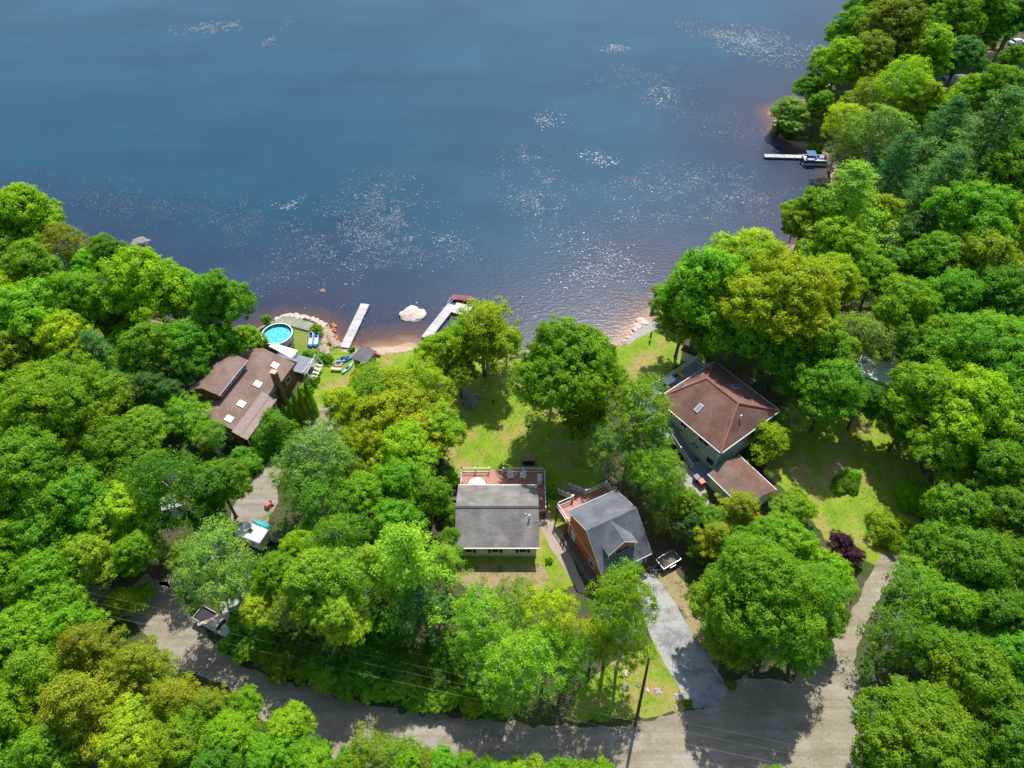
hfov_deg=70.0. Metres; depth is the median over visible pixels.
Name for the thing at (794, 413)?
twiggy tree
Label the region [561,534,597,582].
ramp
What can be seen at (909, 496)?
dome shrub
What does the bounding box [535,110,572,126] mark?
lily pads
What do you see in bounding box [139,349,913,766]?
leaf litter
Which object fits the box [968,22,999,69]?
broadleaf tree
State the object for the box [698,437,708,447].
window
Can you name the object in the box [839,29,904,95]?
broadleaf tree
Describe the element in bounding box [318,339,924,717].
grass tufts
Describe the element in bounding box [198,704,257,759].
broadleaf tree
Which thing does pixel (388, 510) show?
broadleaf tree
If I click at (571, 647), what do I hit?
airy tree
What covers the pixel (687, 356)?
door
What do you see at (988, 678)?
broadleaf tree
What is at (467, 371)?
broadleaf tree
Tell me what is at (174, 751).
broadleaf tree
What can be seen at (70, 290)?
broadleaf tree
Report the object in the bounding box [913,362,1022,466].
broadleaf tree
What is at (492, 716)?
broadleaf tree
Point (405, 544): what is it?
tree
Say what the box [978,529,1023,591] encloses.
broadleaf tree
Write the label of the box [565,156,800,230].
lily pads
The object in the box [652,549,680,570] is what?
utility trailer
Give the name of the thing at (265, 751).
broadleaf tree
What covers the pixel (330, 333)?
boulder
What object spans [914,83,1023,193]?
pine tree
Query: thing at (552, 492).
bush
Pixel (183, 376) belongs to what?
broadleaf tree
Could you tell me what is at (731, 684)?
bush
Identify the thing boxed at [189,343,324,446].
brown lodge
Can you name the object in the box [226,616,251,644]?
tree
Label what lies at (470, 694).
broadleaf tree
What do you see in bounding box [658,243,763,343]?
broadleaf tree
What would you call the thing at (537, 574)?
front yard
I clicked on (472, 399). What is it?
boulder
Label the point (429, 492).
broadleaf tree
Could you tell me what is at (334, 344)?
boulder
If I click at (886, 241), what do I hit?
clearing
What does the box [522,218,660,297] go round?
lily pads
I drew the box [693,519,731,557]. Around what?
broadleaf tree
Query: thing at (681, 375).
lounge chair
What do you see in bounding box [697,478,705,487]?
wheeled bin
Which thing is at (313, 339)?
pedal boat
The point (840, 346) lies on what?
broadleaf tree
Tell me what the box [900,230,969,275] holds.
broadleaf tree
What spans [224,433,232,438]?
window
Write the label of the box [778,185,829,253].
broadleaf tree
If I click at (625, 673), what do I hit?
boulder
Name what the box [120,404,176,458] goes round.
broadleaf tree
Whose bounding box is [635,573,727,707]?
paved driveway
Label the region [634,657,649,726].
utility pole
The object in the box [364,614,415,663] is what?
broadleaf tree
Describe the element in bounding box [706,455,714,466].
window
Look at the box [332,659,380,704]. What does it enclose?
broadleaf tree
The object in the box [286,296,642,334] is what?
lily pads
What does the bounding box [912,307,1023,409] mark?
broadleaf tree
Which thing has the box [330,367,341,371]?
log bench
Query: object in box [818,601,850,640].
broadleaf tree
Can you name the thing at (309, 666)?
broadleaf tree
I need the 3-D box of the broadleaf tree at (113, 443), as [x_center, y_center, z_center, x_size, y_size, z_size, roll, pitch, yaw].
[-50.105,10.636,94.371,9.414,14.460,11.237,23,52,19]
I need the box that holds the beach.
[342,347,415,354]
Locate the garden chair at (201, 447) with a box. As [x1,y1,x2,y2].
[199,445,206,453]
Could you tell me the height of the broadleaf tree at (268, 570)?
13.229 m
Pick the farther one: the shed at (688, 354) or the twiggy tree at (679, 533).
the shed at (688, 354)
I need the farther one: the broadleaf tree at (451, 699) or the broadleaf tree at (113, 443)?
the broadleaf tree at (113, 443)
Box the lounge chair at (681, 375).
[677,368,685,378]
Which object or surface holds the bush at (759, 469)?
on the ground at (686, 568)
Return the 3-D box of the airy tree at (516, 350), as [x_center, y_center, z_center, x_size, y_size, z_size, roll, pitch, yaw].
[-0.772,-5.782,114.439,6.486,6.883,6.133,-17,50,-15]
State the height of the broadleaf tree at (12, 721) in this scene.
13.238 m
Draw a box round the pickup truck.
[192,606,229,637]
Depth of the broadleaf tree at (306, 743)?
72.53 m
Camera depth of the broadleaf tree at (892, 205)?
126.99 m
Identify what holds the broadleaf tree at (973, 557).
on the ground at (686, 568)
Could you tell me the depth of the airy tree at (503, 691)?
74.43 m
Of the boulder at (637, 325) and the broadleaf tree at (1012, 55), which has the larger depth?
the broadleaf tree at (1012, 55)
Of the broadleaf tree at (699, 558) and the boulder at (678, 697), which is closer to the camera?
the boulder at (678, 697)
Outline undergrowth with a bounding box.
[0,82,1023,767]
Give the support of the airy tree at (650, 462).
on the ground at (686, 568)
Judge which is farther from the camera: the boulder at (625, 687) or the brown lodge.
the brown lodge
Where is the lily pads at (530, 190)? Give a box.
[478,140,576,227]
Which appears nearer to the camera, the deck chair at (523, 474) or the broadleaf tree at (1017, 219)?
the deck chair at (523, 474)
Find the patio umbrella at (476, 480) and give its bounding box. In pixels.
[468,477,484,483]
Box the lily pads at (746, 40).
[676,20,819,70]
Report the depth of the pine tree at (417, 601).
77.63 m
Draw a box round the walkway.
[539,511,586,592]
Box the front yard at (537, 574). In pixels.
[456,563,549,600]
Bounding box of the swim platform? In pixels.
[451,302,472,314]
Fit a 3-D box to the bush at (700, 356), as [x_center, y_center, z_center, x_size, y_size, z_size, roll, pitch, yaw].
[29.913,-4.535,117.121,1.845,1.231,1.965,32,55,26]
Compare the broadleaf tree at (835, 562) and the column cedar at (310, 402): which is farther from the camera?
the column cedar at (310, 402)
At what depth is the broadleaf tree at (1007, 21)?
178.37 m
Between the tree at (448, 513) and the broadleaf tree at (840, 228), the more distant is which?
the broadleaf tree at (840, 228)
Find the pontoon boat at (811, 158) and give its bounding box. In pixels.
[800,150,827,165]
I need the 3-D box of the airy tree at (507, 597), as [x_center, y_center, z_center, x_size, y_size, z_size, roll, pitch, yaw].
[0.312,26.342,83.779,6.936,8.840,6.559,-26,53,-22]
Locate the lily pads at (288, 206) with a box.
[270,196,303,208]
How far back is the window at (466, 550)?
92.49 m
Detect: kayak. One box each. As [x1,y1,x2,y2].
[252,520,271,527]
[339,355,352,362]
[341,361,353,373]
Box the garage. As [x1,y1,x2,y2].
[707,455,776,509]
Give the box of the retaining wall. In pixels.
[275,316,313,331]
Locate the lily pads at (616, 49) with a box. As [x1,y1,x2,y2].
[596,44,630,54]
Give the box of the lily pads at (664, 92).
[642,86,679,103]
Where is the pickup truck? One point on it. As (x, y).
(203, 613)
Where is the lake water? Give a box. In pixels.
[0,0,849,350]
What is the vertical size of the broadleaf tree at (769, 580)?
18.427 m
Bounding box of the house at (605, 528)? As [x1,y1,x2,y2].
[556,480,651,583]
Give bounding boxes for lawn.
[291,327,321,355]
[375,346,622,589]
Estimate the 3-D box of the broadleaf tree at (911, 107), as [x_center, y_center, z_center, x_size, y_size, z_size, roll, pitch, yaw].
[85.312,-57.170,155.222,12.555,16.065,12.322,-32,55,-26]
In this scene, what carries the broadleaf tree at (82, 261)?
on the ground at (686, 568)
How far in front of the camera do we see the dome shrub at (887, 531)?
93.98 m
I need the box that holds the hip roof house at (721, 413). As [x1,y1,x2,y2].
[633,355,780,492]
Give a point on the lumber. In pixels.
(209, 620)
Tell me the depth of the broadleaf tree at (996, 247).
112.59 m
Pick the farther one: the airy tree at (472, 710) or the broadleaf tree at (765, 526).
the broadleaf tree at (765, 526)
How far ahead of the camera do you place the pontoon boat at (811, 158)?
156.52 m
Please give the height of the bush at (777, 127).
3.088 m
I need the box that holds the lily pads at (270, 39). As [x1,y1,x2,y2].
[255,20,292,49]
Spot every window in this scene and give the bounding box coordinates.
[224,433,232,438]
[285,375,290,384]
[465,549,472,552]
[491,549,498,552]
[519,549,526,552]
[588,558,593,568]
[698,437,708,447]
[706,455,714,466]
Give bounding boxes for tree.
[0,182,65,269]
[0,223,31,280]
[0,237,64,287]
[0,267,21,288]
[0,274,59,342]
[0,322,45,379]
[0,327,11,388]
[0,348,137,462]
[0,383,8,435]
[0,421,98,548]
[0,501,76,561]
[0,530,23,608]
[0,598,67,664]
[0,610,12,677]
[0,642,83,719]
[0,667,56,749]
[0,734,43,767]
[1,545,90,615]
[6,718,92,767]
[19,463,114,547]
[27,221,89,292]
[28,306,113,365]
[29,662,137,763]
[33,269,132,341]
[36,590,110,657]
[50,618,126,685]
[55,526,128,591]
[64,247,104,282]
[76,327,131,381]
[80,415,166,488]
[82,475,163,542]
[85,232,133,273]
[87,305,142,341]
[87,689,169,767]
[95,243,195,323]
[97,585,148,620]
[100,319,135,355]
[102,366,165,416]
[105,633,180,707]
[106,315,187,377]
[111,528,169,579]
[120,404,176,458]
[121,370,184,423]
[121,446,222,531]
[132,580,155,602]
[132,703,206,767]
[144,671,211,726]
[154,350,206,398]
[161,264,207,319]
[162,389,214,444]
[163,314,218,381]
[163,533,204,575]
[168,512,261,614]
[180,495,228,536]
[183,737,246,767]
[184,418,228,458]
[185,268,257,352]
[189,456,253,518]
[190,682,237,722]
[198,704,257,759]
[204,324,248,361]
[210,551,262,605]
[217,635,232,654]
[225,683,264,719]
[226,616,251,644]
[230,636,256,665]
[232,323,269,348]
[234,713,261,739]
[237,591,275,631]
[243,731,298,767]
[245,618,285,654]
[248,550,293,607]
[252,640,275,667]
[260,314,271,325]
[260,643,300,686]
[266,587,312,633]
[266,698,318,752]
[268,457,318,511]
[270,415,354,499]
[276,545,352,627]
[276,621,317,662]
[277,529,323,558]
[285,469,358,545]
[286,727,332,767]
[290,662,307,685]
[297,744,333,767]
[298,653,326,683]
[299,511,373,578]
[307,585,373,647]
[307,664,340,694]
[309,632,350,675]
[319,386,382,426]
[320,443,374,487]
[320,546,386,621]
[330,623,369,657]
[330,745,372,767]
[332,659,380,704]
[333,469,387,531]
[336,415,386,469]
[339,715,408,767]
[341,363,458,457]
[345,635,392,680]
[349,358,389,415]
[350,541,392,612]
[353,750,378,767]
[358,496,430,552]
[359,688,372,704]
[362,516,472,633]
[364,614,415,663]
[367,672,400,702]
[369,417,444,482]
[370,452,434,512]
[381,647,428,690]
[384,576,459,644]
[387,661,427,704]
[387,733,433,767]
[396,349,457,401]
[403,698,416,713]
[404,474,454,527]
[408,681,440,713]
[410,745,443,767]
[412,331,473,385]
[419,654,466,699]
[420,401,467,462]
[424,743,458,767]
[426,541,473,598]
[429,626,475,676]
[436,502,455,523]
[437,526,460,545]
[438,679,464,712]
[440,470,457,488]
[442,359,480,398]
[443,321,482,362]
[444,308,520,376]
[444,579,517,670]
[447,541,463,577]
[449,636,507,700]
[450,749,475,767]
[454,295,522,374]
[458,675,489,711]
[458,696,484,721]
[473,753,497,767]
[478,694,508,722]
[479,670,529,717]
[482,620,573,701]
[489,760,508,767]
[490,573,547,633]
[500,753,528,767]
[502,314,632,423]
[506,333,525,363]
[520,582,582,646]
[522,750,546,767]
[527,377,562,412]
[539,627,599,703]
[545,755,564,767]
[557,386,615,441]
[559,752,611,767]
[565,618,618,668]
[583,420,635,480]
[583,556,659,648]
[588,611,660,683]
[594,759,617,767]
[595,370,677,450]
[601,350,626,402]
[614,417,679,478]
[618,447,659,496]
[628,446,689,510]
[639,487,681,524]
[649,287,709,357]
[651,283,664,296]
[652,514,672,533]
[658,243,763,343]
[669,484,707,518]
[669,502,703,537]
[670,530,691,544]
[682,568,741,629]
[686,538,713,564]
[690,320,731,366]
[691,500,728,534]
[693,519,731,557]
[697,595,777,660]
[701,619,766,672]
[702,293,783,374]
[702,534,827,652]
[704,237,849,364]
[707,227,778,291]
[708,529,776,571]
[711,487,762,534]
[733,515,785,539]
[739,604,826,672]
[747,419,795,466]
[750,327,829,391]
[759,622,835,677]
[762,509,820,563]
[762,763,787,767]
[763,466,773,477]
[768,95,824,132]
[768,485,819,523]
[770,361,817,413]
[774,309,865,369]
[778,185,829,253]
[778,399,813,432]
[780,224,801,246]
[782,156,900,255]
[791,72,828,102]
[791,357,868,432]
[794,209,881,268]
[797,545,862,620]
[803,560,859,640]
[805,35,867,114]
[806,90,834,136]
[807,252,869,305]
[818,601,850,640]
[819,102,869,171]
[823,5,871,85]
[825,128,872,186]
[829,527,853,558]
[831,310,898,375]
[834,72,902,126]
[838,101,920,187]
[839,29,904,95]
[840,0,880,18]
[841,379,890,429]
[842,544,865,565]
[849,673,988,767]
[849,716,919,767]
[851,0,934,96]
[854,129,922,207]
[854,193,907,232]
[855,253,907,315]
[860,598,936,669]
[866,272,941,357]
[871,53,936,135]
[874,314,928,362]
[874,403,928,451]
[875,243,929,301]
[877,143,978,239]
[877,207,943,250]
[879,358,968,445]
[882,552,944,622]
[895,21,959,77]
[897,311,957,364]
[898,75,951,149]
[898,521,952,578]
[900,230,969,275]
[903,94,977,187]
[905,424,981,484]
[908,618,979,681]
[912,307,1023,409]
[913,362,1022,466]
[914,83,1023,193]
[915,0,951,9]
[918,480,998,546]
[918,578,983,634]
[920,179,1023,245]
[920,519,1017,598]
[922,267,989,318]
[924,0,987,77]
[926,701,1000,767]
[928,635,1023,736]
[935,34,990,89]
[938,225,1023,294]
[944,72,986,118]
[955,579,1023,656]
[960,261,1023,318]
[962,433,1023,492]
[963,63,1023,147]
[965,139,1023,198]
[966,695,1023,767]
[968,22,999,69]
[969,483,1023,540]
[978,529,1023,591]
[979,0,1012,28]
[980,627,1023,695]
[982,375,1023,443]
[985,0,1023,43]
[989,200,1023,254]
[992,0,1023,61]
[995,44,1023,66]
[995,114,1023,153]
[1003,579,1023,610]
[1004,678,1023,706]
[1006,483,1023,541]
[1013,431,1023,492]
[1016,310,1023,332]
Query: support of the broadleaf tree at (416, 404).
on the ground at (686, 568)
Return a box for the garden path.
[303,360,318,383]
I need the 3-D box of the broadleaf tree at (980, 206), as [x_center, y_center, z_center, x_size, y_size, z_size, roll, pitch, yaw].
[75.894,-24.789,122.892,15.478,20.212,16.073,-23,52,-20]
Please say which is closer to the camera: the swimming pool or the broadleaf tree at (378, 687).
the broadleaf tree at (378, 687)
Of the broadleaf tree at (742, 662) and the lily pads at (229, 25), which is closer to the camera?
the broadleaf tree at (742, 662)
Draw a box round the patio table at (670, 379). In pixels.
[662,375,675,385]
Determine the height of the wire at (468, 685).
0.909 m
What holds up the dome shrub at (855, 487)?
on the lawn right yard at (844, 451)
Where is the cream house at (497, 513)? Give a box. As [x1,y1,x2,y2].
[455,467,546,556]
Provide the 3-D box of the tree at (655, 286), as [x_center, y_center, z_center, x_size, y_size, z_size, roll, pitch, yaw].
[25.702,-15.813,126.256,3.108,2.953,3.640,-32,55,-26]
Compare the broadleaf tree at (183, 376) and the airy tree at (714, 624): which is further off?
the broadleaf tree at (183, 376)
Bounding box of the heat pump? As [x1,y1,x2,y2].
[451,490,457,502]
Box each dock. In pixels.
[340,303,369,347]
[421,303,454,337]
[764,154,801,159]
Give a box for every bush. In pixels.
[204,441,216,450]
[222,446,231,454]
[247,339,269,348]
[299,383,313,393]
[302,351,310,356]
[305,374,320,387]
[308,351,316,358]
[312,324,322,331]
[317,352,328,362]
[320,353,333,364]
[347,347,355,352]
[545,556,552,564]
[546,486,560,499]
[672,363,681,370]
[683,699,692,708]
[697,353,704,360]
[724,677,736,690]
[742,448,752,457]
[744,454,756,466]
[753,464,769,478]
[771,117,788,133]
[782,132,795,140]
[806,142,823,153]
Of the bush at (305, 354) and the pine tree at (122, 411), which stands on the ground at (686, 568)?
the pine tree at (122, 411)
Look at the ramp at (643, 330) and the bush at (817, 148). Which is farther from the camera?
the bush at (817, 148)
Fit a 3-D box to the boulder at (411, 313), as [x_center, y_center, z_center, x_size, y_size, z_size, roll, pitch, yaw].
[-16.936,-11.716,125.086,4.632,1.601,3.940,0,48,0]
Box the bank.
[657,568,719,672]
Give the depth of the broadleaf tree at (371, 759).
72.68 m
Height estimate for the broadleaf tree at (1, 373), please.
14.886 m
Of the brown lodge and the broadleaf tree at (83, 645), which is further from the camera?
the brown lodge
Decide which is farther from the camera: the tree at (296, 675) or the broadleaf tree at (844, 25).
the broadleaf tree at (844, 25)
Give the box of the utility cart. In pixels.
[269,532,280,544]
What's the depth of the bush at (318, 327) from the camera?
121.51 m
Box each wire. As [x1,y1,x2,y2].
[76,598,857,767]
[83,591,866,759]
[102,614,799,767]
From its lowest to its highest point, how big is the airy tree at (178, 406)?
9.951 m
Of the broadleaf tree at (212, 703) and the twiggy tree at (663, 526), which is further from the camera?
the twiggy tree at (663, 526)
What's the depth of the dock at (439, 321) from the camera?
123.17 m
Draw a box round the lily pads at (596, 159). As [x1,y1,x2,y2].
[577,150,618,167]
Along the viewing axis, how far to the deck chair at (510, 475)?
100.81 m
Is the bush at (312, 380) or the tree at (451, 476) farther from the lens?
the bush at (312, 380)
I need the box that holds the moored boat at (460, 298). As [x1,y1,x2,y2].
[448,295,473,302]
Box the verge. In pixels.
[565,645,685,722]
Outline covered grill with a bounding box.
[537,473,541,484]
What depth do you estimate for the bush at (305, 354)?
117.23 m
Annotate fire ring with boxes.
[333,360,342,366]
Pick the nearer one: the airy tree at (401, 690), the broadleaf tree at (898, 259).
the airy tree at (401, 690)
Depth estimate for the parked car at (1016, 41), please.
196.44 m
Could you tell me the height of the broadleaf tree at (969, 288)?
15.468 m
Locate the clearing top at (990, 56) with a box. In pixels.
[983,46,1006,65]
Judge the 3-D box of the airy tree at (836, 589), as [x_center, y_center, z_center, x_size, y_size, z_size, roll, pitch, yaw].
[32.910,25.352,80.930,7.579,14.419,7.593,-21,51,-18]
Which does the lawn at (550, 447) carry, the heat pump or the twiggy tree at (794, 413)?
the heat pump
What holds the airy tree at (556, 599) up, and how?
on the ground at (686, 568)
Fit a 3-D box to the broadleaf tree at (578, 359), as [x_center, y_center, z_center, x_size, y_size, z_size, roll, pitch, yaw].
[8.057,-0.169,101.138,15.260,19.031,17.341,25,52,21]
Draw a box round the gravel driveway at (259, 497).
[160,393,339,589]
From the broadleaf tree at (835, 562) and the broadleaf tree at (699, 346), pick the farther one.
the broadleaf tree at (699, 346)
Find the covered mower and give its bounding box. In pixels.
[264,500,273,509]
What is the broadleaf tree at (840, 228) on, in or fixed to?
on the ground at (686, 568)
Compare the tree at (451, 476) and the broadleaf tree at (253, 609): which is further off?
the tree at (451, 476)
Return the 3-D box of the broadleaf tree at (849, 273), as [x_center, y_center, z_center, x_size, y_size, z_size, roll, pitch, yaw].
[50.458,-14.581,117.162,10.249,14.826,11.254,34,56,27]
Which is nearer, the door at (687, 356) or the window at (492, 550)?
the window at (492, 550)
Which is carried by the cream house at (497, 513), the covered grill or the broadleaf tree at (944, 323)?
the covered grill
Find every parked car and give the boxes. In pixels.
[220,592,247,615]
[1008,38,1023,45]
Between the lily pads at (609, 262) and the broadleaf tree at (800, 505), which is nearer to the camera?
the broadleaf tree at (800, 505)
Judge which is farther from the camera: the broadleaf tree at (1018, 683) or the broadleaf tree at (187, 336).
the broadleaf tree at (187, 336)
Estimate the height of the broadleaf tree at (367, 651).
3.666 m
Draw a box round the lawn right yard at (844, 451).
[763,404,927,564]
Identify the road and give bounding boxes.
[80,574,1009,767]
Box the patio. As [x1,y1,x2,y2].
[676,461,708,505]
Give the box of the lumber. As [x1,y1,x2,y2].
[197,611,228,625]
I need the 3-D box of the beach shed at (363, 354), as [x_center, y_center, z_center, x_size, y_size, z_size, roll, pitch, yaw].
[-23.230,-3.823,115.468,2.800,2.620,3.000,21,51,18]
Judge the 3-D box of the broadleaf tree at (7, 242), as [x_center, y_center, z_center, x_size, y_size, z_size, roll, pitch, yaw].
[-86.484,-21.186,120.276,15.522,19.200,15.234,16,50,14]
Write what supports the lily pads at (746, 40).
on the lake water
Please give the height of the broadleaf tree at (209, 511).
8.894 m
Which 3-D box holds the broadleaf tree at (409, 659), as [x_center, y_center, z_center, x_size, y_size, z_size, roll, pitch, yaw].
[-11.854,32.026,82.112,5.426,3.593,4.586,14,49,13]
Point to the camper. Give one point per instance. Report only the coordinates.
(258, 537)
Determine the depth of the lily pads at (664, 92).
178.95 m
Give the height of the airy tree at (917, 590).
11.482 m
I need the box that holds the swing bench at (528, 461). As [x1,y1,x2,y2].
[522,457,535,465]
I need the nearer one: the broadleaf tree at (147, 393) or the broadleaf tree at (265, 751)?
the broadleaf tree at (265, 751)
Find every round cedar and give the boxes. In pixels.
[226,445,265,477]
[249,407,302,456]
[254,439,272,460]
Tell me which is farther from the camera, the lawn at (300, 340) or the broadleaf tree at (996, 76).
the broadleaf tree at (996, 76)
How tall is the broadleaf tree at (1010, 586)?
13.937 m
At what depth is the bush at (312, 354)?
116.99 m
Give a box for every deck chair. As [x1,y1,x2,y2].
[507,469,513,479]
[520,470,526,478]
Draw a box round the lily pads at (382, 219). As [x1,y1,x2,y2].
[250,161,480,299]
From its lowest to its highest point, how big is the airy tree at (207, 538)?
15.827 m
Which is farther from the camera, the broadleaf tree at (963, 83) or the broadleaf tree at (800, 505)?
the broadleaf tree at (963, 83)
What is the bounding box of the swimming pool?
[262,323,293,349]
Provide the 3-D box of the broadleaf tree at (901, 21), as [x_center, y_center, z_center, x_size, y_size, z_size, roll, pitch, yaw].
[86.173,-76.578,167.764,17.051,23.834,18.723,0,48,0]
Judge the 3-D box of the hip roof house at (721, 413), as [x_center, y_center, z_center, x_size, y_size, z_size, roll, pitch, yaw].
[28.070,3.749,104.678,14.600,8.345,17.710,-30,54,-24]
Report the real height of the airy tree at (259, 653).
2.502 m
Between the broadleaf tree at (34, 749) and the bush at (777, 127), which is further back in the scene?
the bush at (777, 127)
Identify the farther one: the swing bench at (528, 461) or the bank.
the swing bench at (528, 461)
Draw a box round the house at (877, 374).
[850,356,896,396]
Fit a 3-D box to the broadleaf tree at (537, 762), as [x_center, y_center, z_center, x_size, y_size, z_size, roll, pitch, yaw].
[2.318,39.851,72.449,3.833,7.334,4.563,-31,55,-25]
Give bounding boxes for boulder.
[128,236,150,246]
[294,313,299,318]
[318,344,329,348]
[320,338,327,344]
[326,331,333,336]
[330,341,340,347]
[399,305,425,321]
[460,391,470,399]
[466,393,478,408]
[621,683,628,691]
[622,670,629,676]
[633,323,641,328]
[636,318,648,325]
[654,688,662,695]
[674,693,682,701]
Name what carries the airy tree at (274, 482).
on the ground at (686, 568)
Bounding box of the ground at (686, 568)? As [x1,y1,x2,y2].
[0,30,1023,767]
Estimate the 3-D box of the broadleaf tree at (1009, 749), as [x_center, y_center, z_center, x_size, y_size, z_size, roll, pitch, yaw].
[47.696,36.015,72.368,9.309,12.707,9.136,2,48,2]
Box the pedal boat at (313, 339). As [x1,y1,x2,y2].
[307,332,319,347]
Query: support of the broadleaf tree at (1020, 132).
on the ground at (686, 568)
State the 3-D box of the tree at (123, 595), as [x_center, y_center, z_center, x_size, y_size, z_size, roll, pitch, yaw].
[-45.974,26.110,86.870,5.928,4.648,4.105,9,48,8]
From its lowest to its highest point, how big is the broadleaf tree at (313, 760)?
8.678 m
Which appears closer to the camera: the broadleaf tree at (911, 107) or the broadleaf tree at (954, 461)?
the broadleaf tree at (954, 461)
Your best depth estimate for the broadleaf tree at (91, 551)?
82.77 m
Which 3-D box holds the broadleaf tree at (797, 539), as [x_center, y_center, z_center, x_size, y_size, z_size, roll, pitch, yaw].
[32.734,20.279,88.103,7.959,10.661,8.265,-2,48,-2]
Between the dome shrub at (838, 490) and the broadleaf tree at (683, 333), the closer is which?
the dome shrub at (838, 490)
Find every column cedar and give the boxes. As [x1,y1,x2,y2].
[281,403,292,431]
[286,397,300,425]
[291,392,305,425]
[297,387,311,420]
[304,382,319,418]
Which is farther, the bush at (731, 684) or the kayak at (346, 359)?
the kayak at (346, 359)
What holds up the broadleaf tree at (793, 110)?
on the ground at (686, 568)
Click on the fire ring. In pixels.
(336, 363)
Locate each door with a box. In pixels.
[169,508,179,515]
[571,530,575,542]
[684,353,690,361]
[759,495,766,504]
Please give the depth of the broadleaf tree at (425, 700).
79.51 m
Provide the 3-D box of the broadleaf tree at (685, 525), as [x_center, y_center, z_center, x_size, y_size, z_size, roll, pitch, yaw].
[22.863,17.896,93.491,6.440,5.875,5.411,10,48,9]
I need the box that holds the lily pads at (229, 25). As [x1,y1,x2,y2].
[165,20,242,35]
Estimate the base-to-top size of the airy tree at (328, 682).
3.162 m
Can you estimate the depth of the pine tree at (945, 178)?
127.85 m
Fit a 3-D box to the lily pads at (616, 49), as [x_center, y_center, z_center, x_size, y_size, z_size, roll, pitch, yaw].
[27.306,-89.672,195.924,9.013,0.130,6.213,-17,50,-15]
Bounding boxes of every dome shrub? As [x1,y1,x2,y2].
[830,483,845,494]
[832,473,854,492]
[843,467,862,484]
[846,483,858,494]
[863,509,913,556]
[894,477,936,517]
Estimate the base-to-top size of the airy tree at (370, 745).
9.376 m
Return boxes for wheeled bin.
[692,473,700,482]
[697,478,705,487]
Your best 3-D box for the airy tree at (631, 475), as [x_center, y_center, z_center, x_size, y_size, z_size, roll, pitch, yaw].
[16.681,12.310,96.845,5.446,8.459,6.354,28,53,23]
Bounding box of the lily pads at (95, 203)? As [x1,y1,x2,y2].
[20,169,310,266]
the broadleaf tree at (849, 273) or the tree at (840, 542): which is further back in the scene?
the broadleaf tree at (849, 273)
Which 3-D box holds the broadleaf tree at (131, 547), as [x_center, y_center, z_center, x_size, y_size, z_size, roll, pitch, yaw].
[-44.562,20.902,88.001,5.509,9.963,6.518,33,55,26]
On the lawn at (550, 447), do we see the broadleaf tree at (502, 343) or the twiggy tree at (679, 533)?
the broadleaf tree at (502, 343)
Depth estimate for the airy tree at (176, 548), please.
85.47 m
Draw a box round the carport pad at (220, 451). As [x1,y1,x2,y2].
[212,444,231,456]
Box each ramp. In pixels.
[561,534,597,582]
[626,320,657,343]
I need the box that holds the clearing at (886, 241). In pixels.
[865,226,899,246]
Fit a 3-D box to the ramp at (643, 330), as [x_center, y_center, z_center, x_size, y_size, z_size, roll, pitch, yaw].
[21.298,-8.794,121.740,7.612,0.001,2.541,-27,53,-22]
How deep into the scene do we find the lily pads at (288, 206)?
146.76 m
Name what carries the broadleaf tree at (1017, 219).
on the ground at (686, 568)
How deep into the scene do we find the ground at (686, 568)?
93.40 m
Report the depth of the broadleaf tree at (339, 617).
75.55 m
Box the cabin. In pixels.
[938,74,964,92]
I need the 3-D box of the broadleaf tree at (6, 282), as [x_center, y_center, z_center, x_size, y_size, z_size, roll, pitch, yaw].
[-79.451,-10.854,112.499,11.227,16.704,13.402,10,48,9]
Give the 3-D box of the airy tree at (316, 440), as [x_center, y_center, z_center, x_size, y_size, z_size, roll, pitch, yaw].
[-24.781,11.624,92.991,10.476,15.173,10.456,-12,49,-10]
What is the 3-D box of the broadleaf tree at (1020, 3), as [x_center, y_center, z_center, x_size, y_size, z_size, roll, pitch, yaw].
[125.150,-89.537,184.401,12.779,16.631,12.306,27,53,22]
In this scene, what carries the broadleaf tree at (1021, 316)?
on the ground at (686, 568)
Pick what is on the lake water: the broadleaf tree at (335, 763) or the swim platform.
the swim platform
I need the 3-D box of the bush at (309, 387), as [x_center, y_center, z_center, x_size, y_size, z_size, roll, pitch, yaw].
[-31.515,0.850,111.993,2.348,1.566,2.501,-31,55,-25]
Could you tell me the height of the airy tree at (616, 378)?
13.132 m
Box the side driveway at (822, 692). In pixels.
[789,550,901,725]
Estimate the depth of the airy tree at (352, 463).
92.20 m
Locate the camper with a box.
[234,521,270,549]
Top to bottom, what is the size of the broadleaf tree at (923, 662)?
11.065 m
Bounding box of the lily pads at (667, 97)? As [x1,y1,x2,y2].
[561,58,772,150]
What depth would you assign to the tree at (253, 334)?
116.41 m
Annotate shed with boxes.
[161,497,184,517]
[351,345,376,369]
[681,342,698,362]
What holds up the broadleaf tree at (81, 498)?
on the ground at (686, 568)
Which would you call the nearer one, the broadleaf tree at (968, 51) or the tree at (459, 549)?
the tree at (459, 549)
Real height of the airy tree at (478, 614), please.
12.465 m
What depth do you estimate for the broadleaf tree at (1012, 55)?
172.08 m
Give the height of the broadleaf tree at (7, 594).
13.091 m
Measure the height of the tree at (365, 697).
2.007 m
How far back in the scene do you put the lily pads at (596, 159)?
158.46 m

